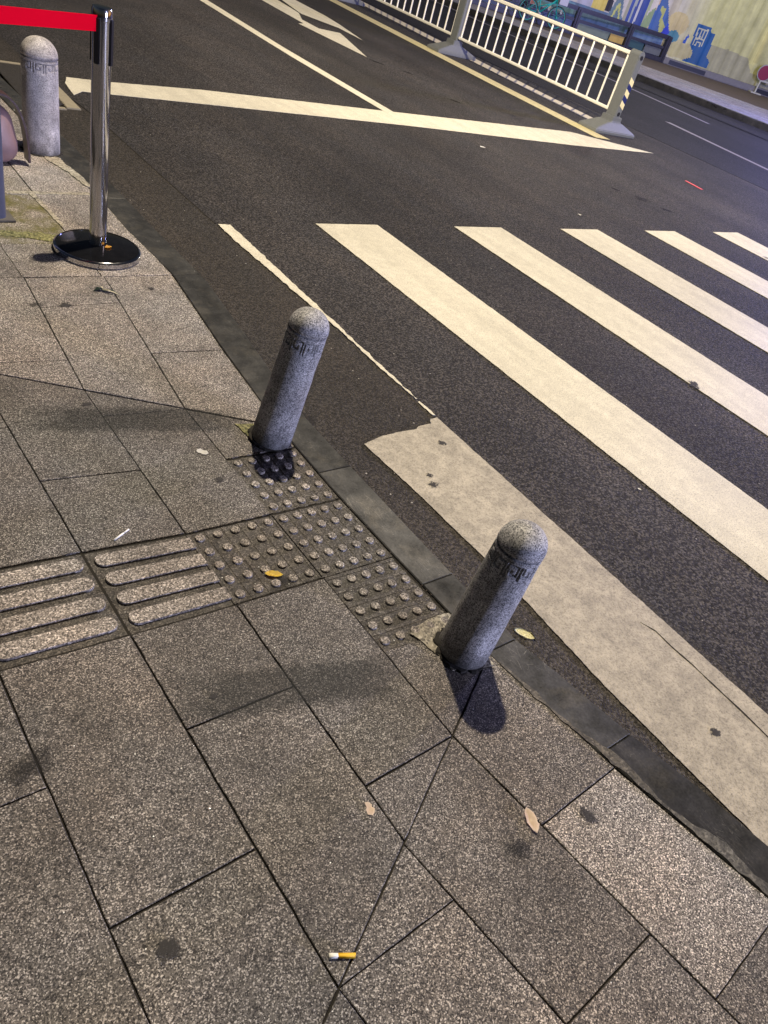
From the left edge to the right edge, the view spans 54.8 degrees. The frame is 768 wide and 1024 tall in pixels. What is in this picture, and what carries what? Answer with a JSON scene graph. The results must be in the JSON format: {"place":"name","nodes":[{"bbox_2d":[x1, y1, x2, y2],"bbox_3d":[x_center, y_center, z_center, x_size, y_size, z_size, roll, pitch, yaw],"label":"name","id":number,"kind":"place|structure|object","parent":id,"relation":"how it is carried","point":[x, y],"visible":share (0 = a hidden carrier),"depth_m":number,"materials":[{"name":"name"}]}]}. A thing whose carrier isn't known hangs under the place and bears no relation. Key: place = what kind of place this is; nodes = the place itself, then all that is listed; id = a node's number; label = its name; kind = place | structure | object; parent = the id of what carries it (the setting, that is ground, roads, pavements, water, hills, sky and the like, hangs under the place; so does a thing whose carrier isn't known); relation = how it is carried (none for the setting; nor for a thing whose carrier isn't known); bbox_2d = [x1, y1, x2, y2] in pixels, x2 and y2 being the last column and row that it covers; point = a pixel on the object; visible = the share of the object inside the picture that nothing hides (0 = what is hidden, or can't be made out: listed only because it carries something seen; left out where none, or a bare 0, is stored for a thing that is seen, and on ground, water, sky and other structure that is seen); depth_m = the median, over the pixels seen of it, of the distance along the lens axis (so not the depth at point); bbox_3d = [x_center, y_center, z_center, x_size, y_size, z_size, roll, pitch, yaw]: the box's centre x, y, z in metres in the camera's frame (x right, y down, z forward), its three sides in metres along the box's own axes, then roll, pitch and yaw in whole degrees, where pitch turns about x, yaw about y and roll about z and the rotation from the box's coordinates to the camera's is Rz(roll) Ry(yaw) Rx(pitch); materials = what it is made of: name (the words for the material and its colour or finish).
{"place":"outdoors","nodes":[
{"label":"outdoors","id":0,"kind":"place"},
{"bbox_2d":[0,90,30,162],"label":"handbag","id":1,"kind":"object","parent":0,"point":[9,145],"visible":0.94,"depth_m":3.98,"materials":[{"name":"pink leather"}]},
{"bbox_2d":[0,98,767,1023],"bbox_3d":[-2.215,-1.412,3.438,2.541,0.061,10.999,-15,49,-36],"label":"pavement","id":2,"kind":"structure","parent":0,"point":[594,902],"depth_m":1.71,"materials":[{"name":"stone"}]},
{"bbox_2d":[0,117,15,222],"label":"steel post","id":3,"kind":"object","parent":2,"relation":"on","point":[6,216],"visible":1,"depth_m":3.46,"materials":[{"name":"silver metal"}]},
{"bbox_2d":[0,230,55,241],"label":"moss patch","id":4,"kind":"object","parent":2,"relation":"on","point":[41,236],"visible":0.7,"depth_m":3.47,"materials":[{"name":"plant"}]},
{"bbox_2d":[12,752,46,783],"bbox_3d":[-0.753,0.541,1.569,0.100,0.001,0.180,34,40,20],"label":"dirt stain","id":5,"kind":"object","parent":2,"relation":"on","point":[24,769],"visible":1,"depth_m":1.57,"materials":[{"name":"black liquid"}]},
{"bbox_2d":[20,35,62,156],"bbox_3d":[-1.936,-2.338,4.185,0.231,0.611,0.226,-15,49,-36],"label":"bollard","id":6,"kind":"object","parent":2,"relation":"on","point":[39,82],"visible":0.95,"depth_m":4.11,"materials":[{"name":"stone"}]},
{"bbox_2d":[28,192,63,227],"bbox_3d":[-1.702,-1.530,3.747,0.034,0.004,0.443,-19,51,-39],"label":"mortar line","id":7,"kind":"object","parent":2,"relation":"on","point":[43,205],"visible":1,"depth_m":3.75,"materials":[{"name":"beige concrete"}]},
{"bbox_2d":[5,191,89,195],"bbox_3d":[-1.764,-1.679,3.907,0.438,0.004,0.047,-17,50,-38],"label":"mortar line","id":8,"kind":"object","parent":2,"relation":"on","point":[49,193],"visible":0.94,"depth_m":3.90,"materials":[{"name":"beige concrete"}]},
{"bbox_2d":[0,554,127,670],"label":"tactile tile","id":9,"kind":"object","parent":2,"relation":"on","point":[50,608],"visible":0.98,"depth_m":1.89,"materials":[{"name":"stone"}]},
{"bbox_2d":[59,302,70,306],"bbox_3d":[-1.319,-0.857,3.068,0.091,0.001,0.065,-15,49,-36],"label":"gum spot","id":10,"kind":"object","parent":2,"relation":"on","point":[65,305],"visible":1,"depth_m":3.07,"materials":[{"name":"grey"}]},
{"bbox_2d":[45,156,89,187],"bbox_3d":[-1.803,-1.942,4.213,0.094,0.004,0.498,-21,52,-40],"label":"mortar line","id":11,"kind":"object","parent":2,"relation":"on","point":[59,162],"visible":0.99,"depth_m":4.23,"materials":[{"name":"beige concrete"}]},
{"bbox_2d":[0,4,140,269],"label":"queue post","id":12,"kind":"object","parent":2,"relation":"on","point":[84,247],"visible":1,"depth_m":3.19,"materials":[{"name":"silver metal"}]},
{"bbox_2d":[94,286,118,294],"bbox_3d":[-1.210,-0.972,3.244,0.111,0.015,0.036,8,39,-14],"label":"crumpled wrapper","id":13,"kind":"object","parent":2,"relation":"on","point":[101,288],"visible":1,"depth_m":3.24,"materials":[{"name":"white paper"}]},
{"bbox_2d":[114,529,128,540],"bbox_3d":[-0.763,0.065,2.154,0.006,0.006,0.061,27,38,11],"label":"white stick","id":14,"kind":"object","parent":2,"relation":"on","point":[120,535],"visible":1,"depth_m":2.15,"materials":[{"name":"paper"}]},
{"bbox_2d":[84,536,233,634],"bbox_3d":[-0.634,0.206,2.085,0.301,0.064,0.332,-15,49,-36],"label":"tactile tile","id":15,"kind":"object","parent":2,"relation":"on","point":[150,585],"visible":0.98,"depth_m":2.06,"materials":[{"name":"stone"}]},
{"bbox_2d":[155,935,185,963],"bbox_3d":[-0.399,0.813,1.378,0.082,0.001,0.075,-15,49,-36],"label":"gum spot","id":16,"kind":"object","parent":2,"relation":"on","point":[170,947],"visible":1,"depth_m":1.38,"materials":[{"name":"grey"}]},
{"bbox_2d":[196,448,207,453],"bbox_3d":[-0.625,-0.207,2.550,0.042,0.004,0.028,21,37,3],"label":"paper scrap","id":17,"kind":"object","parent":2,"relation":"on","point":[200,450],"visible":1,"depth_m":2.55,"materials":[{"name":"white paper"}]},
{"bbox_2d":[209,693,217,698],"bbox_3d":[-0.419,0.452,1.819,0.033,0.001,0.030,-15,49,-36],"label":"gum spot","id":18,"kind":"object","parent":2,"relation":"on","point":[213,695],"visible":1,"depth_m":1.82,"materials":[{"name":"grey"}]},
{"bbox_2d":[234,424,253,436],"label":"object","id":19,"kind":"object","parent":2,"relation":"on","point":[244,428],"visible":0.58,"depth_m":2.72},
{"bbox_2d":[186,515,321,604],"bbox_3d":[-0.397,0.153,2.250,0.302,0.064,0.308,-15,49,-36],"label":"tactile tile","id":20,"kind":"object","parent":2,"relation":"on","point":[265,544],"visible":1,"depth_m":2.23,"materials":[{"name":"stone"}]},
{"bbox_2d":[265,570,282,575],"bbox_3d":[-0.325,0.183,2.188,0.055,0.007,0.026,7,39,-15],"label":"leaf","id":21,"kind":"object","parent":20,"relation":"on","point":[273,573],"visible":1,"depth_m":2.19,"materials":[{"name":"yellow plant"}]},
{"bbox_2d":[278,576,287,581],"bbox_3d":[-0.305,0.200,2.180,0.060,0.001,0.120,38,42,24],"label":"dirt stain","id":22,"kind":"object","parent":20,"relation":"on","point":[280,579],"visible":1,"depth_m":2.19,"materials":[{"name":"black liquid"}]},
{"bbox_2d":[227,449,338,513],"bbox_3d":[-0.355,-0.093,2.573,0.279,0.064,0.304,-15,49,-36],"label":"tactile tile","id":23,"kind":"object","parent":2,"relation":"on","point":[270,484],"visible":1,"depth_m":2.55,"materials":[{"name":"stone"}]},
{"bbox_2d":[248,307,328,452],"bbox_3d":[-0.323,-0.455,2.568,0.170,0.555,0.171,-12,51,-40],"label":"bollard","id":24,"kind":"object","parent":2,"relation":"on","point":[274,426],"visible":1,"depth_m":2.50,"materials":[{"name":"stone"}]},
{"bbox_2d":[273,500,392,578],"bbox_3d":[-0.175,0.097,2.412,0.279,0.064,0.309,-15,49,-36],"label":"tactile tile","id":25,"kind":"object","parent":2,"relation":"on","point":[317,534],"visible":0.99,"depth_m":2.39,"materials":[{"name":"stone"}]},
{"bbox_2d":[328,953,355,958],"bbox_3d":[-0.081,0.865,1.443,0.053,0.011,0.012,8,39,-14],"label":"cigarette end","id":26,"kind":"object","parent":2,"relation":"on","point":[340,955],"visible":1,"depth_m":1.44,"materials":[{"name":"paper"}]},
{"bbox_2d":[364,802,374,814],"bbox_3d":[-0.032,0.679,1.698,0.023,0.003,0.034,5,39,-17],"label":"leaf","id":27,"kind":"object","parent":2,"relation":"on","point":[370,809],"visible":1,"depth_m":1.70,"materials":[{"name":"beige plant"}]},
{"bbox_2d":[324,558,448,651],"bbox_3d":[0.014,0.292,2.249,0.276,0.064,0.329,-15,49,-36],"label":"tactile tile","id":28,"kind":"object","parent":2,"relation":"on","point":[366,594],"visible":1,"depth_m":2.23,"materials":[{"name":"stone"}]},
{"bbox_2d":[410,613,494,670],"bbox_3d":[0.193,0.390,2.152,0.171,0.004,0.222,-15,49,-36],"label":"cement patch","id":29,"kind":"object","parent":2,"relation":"on","point":[425,635],"visible":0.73,"depth_m":2.16,"materials":[{"name":"beige concrete"}]},
{"bbox_2d":[433,519,547,674],"bbox_3d":[0.298,0.225,2.015,0.183,0.511,0.181,-14,50,-37],"label":"bollard","id":30,"kind":"object","parent":29,"relation":"on","point":[467,637],"visible":1,"depth_m":1.95,"materials":[{"name":"stone"}]},
{"bbox_2d":[510,841,527,854],"bbox_3d":[0.312,0.780,1.716,0.100,0.001,0.070,3,40,-20],"label":"dirt stain","id":31,"kind":"object","parent":2,"relation":"on","point":[519,848],"visible":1,"depth_m":1.72,"materials":[{"name":"black liquid"}]},
{"bbox_2d":[524,807,539,832],"bbox_3d":[0.354,0.740,1.780,0.031,0.006,0.066,1,41,-21],"label":"leaf","id":32,"kind":"object","parent":2,"relation":"on","point":[532,821],"visible":1,"depth_m":1.78,"materials":[{"name":"beige plant"}]},
{"bbox_2d":[579,806,598,823],"bbox_3d":[0.507,0.750,1.835,0.089,0.001,0.052,33,40,18],"label":"gum spot","id":33,"kind":"object","parent":2,"relation":"on","point":[591,817],"visible":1,"depth_m":1.83,"materials":[{"name":"grey"}]},
{"bbox_2d":[0,0,767,703],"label":"road","id":34,"kind":"structure","parent":0,"point":[422,192],"depth_m":5.43,"materials":[{"name":"grey asphalt"}]},
{"bbox_2d":[70,97,215,223],"bbox_3d":[-1.653,-2.389,4.915,0.050,0.002,2.301,-17,50,-37],"label":"asphalt seam","id":35,"kind":"object","parent":34,"relation":"on","point":[153,168],"visible":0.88,"depth_m":4.75,"materials":[{"name":"grey asphalt"}]},
{"bbox_2d":[200,0,395,113],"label":"lane line","id":36,"kind":"object","parent":34,"relation":"on","point":[303,61],"visible":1,"depth_m":9.12,"materials":[{"name":"white paint"}]},
{"bbox_2d":[263,0,364,55],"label":"turn arrow","id":37,"kind":"object","parent":34,"relation":"on","point":[339,38],"visible":1,"depth_m":11.62,"materials":[{"name":"white paint"}]},
{"bbox_2d":[218,224,416,398],"bbox_3d":[-0.397,-1.094,3.825,0.088,0.002,1.886,-15,49,-36],"label":"worn line","id":38,"kind":"object","parent":34,"relation":"on","point":[241,240],"visible":0.98,"depth_m":3.96,"materials":[{"name":"white paint"}]},
{"bbox_2d":[283,0,359,38],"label":"turn arrow","id":39,"kind":"object","parent":34,"relation":"on","point":[301,8],"visible":1,"depth_m":12.81,"materials":[{"name":"white paint"}]},
{"bbox_2d":[65,77,649,152],"bbox_3d":[0.587,-4.324,8.252,8.288,0.002,0.631,-18,50,-38],"label":"stop line","id":40,"kind":"object","parent":34,"relation":"on","point":[79,85],"visible":0.98,"depth_m":7.44,"materials":[{"name":"white paint"}]},
{"bbox_2d":[1,75,763,1018],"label":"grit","id":41,"kind":"object","parent":34,"relation":"on","point":[343,501],"visible":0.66,"depth_m":2.54,"materials":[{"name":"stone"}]},
{"bbox_2d":[0,36,767,831],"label":"gutter strip","id":42,"kind":"object","parent":34,"relation":"on","point":[356,396],"visible":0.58,"depth_m":3.25,"materials":[{"name":"concrete"}]},
{"bbox_2d":[0,60,80,109],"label":"road marking","id":43,"kind":"object","parent":42,"relation":"on","point":[10,72],"visible":0.38,"depth_m":5.44,"materials":[{"name":"paint"}]},
{"bbox_2d":[514,628,535,639],"bbox_3d":[0.444,0.385,2.337,0.078,0.007,0.037,24,38,7],"label":"leaf","id":44,"kind":"object","parent":42,"relation":"on","point":[525,633],"visible":1,"depth_m":2.34,"materials":[{"name":"yellow plant"}]},
{"bbox_2d":[0,77,767,897],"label":"kerb","id":45,"kind":"structure","parent":34,"relation":"on","point":[444,587],"depth_m":2.40,"materials":[{"name":"stone"}]},
{"bbox_2d":[499,662,767,896],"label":"kerb dust","id":46,"kind":"object","parent":45,"relation":"on","point":[727,852],"visible":1,"depth_m":1.91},
{"bbox_2d":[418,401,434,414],"bbox_3d":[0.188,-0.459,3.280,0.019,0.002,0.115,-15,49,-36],"label":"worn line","id":47,"kind":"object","parent":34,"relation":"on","point":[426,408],"visible":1,"depth_m":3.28,"materials":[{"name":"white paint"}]},
{"bbox_2d":[330,0,609,139],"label":"yellow line","id":48,"kind":"object","parent":34,"relation":"on","point":[514,93],"visible":1,"depth_m":12.28,"materials":[{"name":"paint"}]},
{"bbox_2d":[362,1,591,118],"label":"cream line","id":49,"kind":"object","parent":34,"relation":"on","point":[496,71],"visible":0.81,"depth_m":13.23,"materials":[{"name":"paint"}]},
{"bbox_2d":[340,0,644,138],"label":"road railing","id":50,"kind":"object","parent":34,"relation":"on","point":[608,122],"visible":1,"depth_m":11.61,"materials":[{"name":"white metal"}]},
{"bbox_2d":[315,223,767,580],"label":"crossing stripe","id":51,"kind":"object","parent":34,"relation":"on","point":[727,514],"visible":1,"depth_m":3.74,"materials":[{"name":"white paint"}]},
{"bbox_2d":[364,417,767,845],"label":"crossing stripe","id":52,"kind":"object","parent":34,"relation":"on","point":[592,612],"visible":0.91,"depth_m":2.45,"materials":[{"name":"white paint"}]},
{"bbox_2d":[642,623,767,736],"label":"paint crack","id":53,"kind":"object","parent":52,"relation":"on","point":[735,705],"visible":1,"depth_m":2.38,"materials":[{"name":"black paint"}]},
{"bbox_2d":[710,728,720,735],"bbox_3d":[0.995,0.660,2.223,0.063,0.001,0.052,-15,49,-36],"label":"gum spot","id":54,"kind":"object","parent":52,"relation":"on","point":[715,732],"visible":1,"depth_m":2.22,"materials":[{"name":"grey"}]},
{"bbox_2d":[437,0,767,131],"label":"kerb","id":55,"kind":"structure","parent":34,"relation":"on","point":[743,118],"depth_m":19.52,"materials":[{"name":"concrete"}]},
{"bbox_2d":[454,226,767,435],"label":"crossing stripe","id":56,"kind":"object","parent":34,"relation":"on","point":[739,397],"visible":1,"depth_m":4.78,"materials":[{"name":"white paint"}]},
{"bbox_2d":[689,381,698,388],"bbox_3d":[1.799,-0.740,4.301,0.113,0.001,0.169,23,38,6],"label":"gum spot","id":57,"kind":"object","parent":56,"relation":"on","point":[694,384],"visible":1,"depth_m":4.30,"materials":[{"name":"grey"}]},
{"bbox_2d":[561,229,767,352],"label":"crossing stripe","id":58,"kind":"object","parent":34,"relation":"on","point":[744,326],"visible":1,"depth_m":5.75,"materials":[{"name":"white paint"}]},
{"bbox_2d":[646,231,767,297],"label":"crossing stripe","id":59,"kind":"object","parent":34,"relation":"on","point":[730,269],"visible":1,"depth_m":6.70,"materials":[{"name":"white paint"}]},
{"bbox_2d":[714,232,767,259],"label":"crossing stripe","id":60,"kind":"object","parent":34,"relation":"on","point":[750,245],"visible":1,"depth_m":7.61,"materials":[{"name":"white paint"}]},
{"bbox_2d":[363,0,767,190],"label":"road","id":61,"kind":"structure","parent":0,"point":[645,115],"depth_m":15.51,"materials":[{"name":"grey asphalt"}]},
{"bbox_2d":[433,0,708,123],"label":"lane line","id":62,"kind":"object","parent":61,"relation":"on","point":[588,69],"visible":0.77,"depth_m":18.22,"materials":[{"name":"grey paint"}]},
{"bbox_2d":[665,121,767,169],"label":"lane line","id":63,"kind":"object","parent":61,"relation":"on","point":[718,146],"visible":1,"depth_m":13.25,"materials":[{"name":"grey paint"}]},
{"bbox_2d":[489,9,767,109],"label":"pavement","id":64,"kind":"structure","parent":0,"point":[761,101],"depth_m":24.32,"materials":[{"name":"grey concrete"}]},
{"bbox_2d":[518,0,568,29],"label":"bicycle","id":65,"kind":"object","parent":64,"relation":"on","point":[560,2],"visible":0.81,"depth_m":24.34,"materials":[{"name":"metal"}]},
{"bbox_2d":[472,0,672,62],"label":"steel barrier","id":66,"kind":"object","parent":64,"relation":"on","point":[626,42],"visible":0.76,"depth_m":25.50,"materials":[{"name":"paint"}]},
{"bbox_2d":[453,0,767,123],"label":"pavement band","id":67,"kind":"object","parent":64,"relation":"on","point":[744,108],"visible":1,"depth_m":21.11,"materials":[{"name":"stone"}]},
{"bbox_2d":[483,0,767,89],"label":"mural wall","id":68,"kind":"structure","parent":64,"relation":"on","point":[728,38],"depth_m":26.00,"materials":[{"name":"paint"}]},
{"bbox_2d":[663,57,767,96],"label":"wall plinth","id":69,"kind":"structure","parent":64,"relation":"on","point":[708,74],"depth_m":26.62,"materials":[{"name":"grey concrete"}]},
{"bbox_2d":[748,65,767,94],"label":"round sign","id":70,"kind":"object","parent":64,"relation":"on","point":[762,74],"visible":1,"depth_m":26.34,"materials":[{"name":"metal"}]}
]}

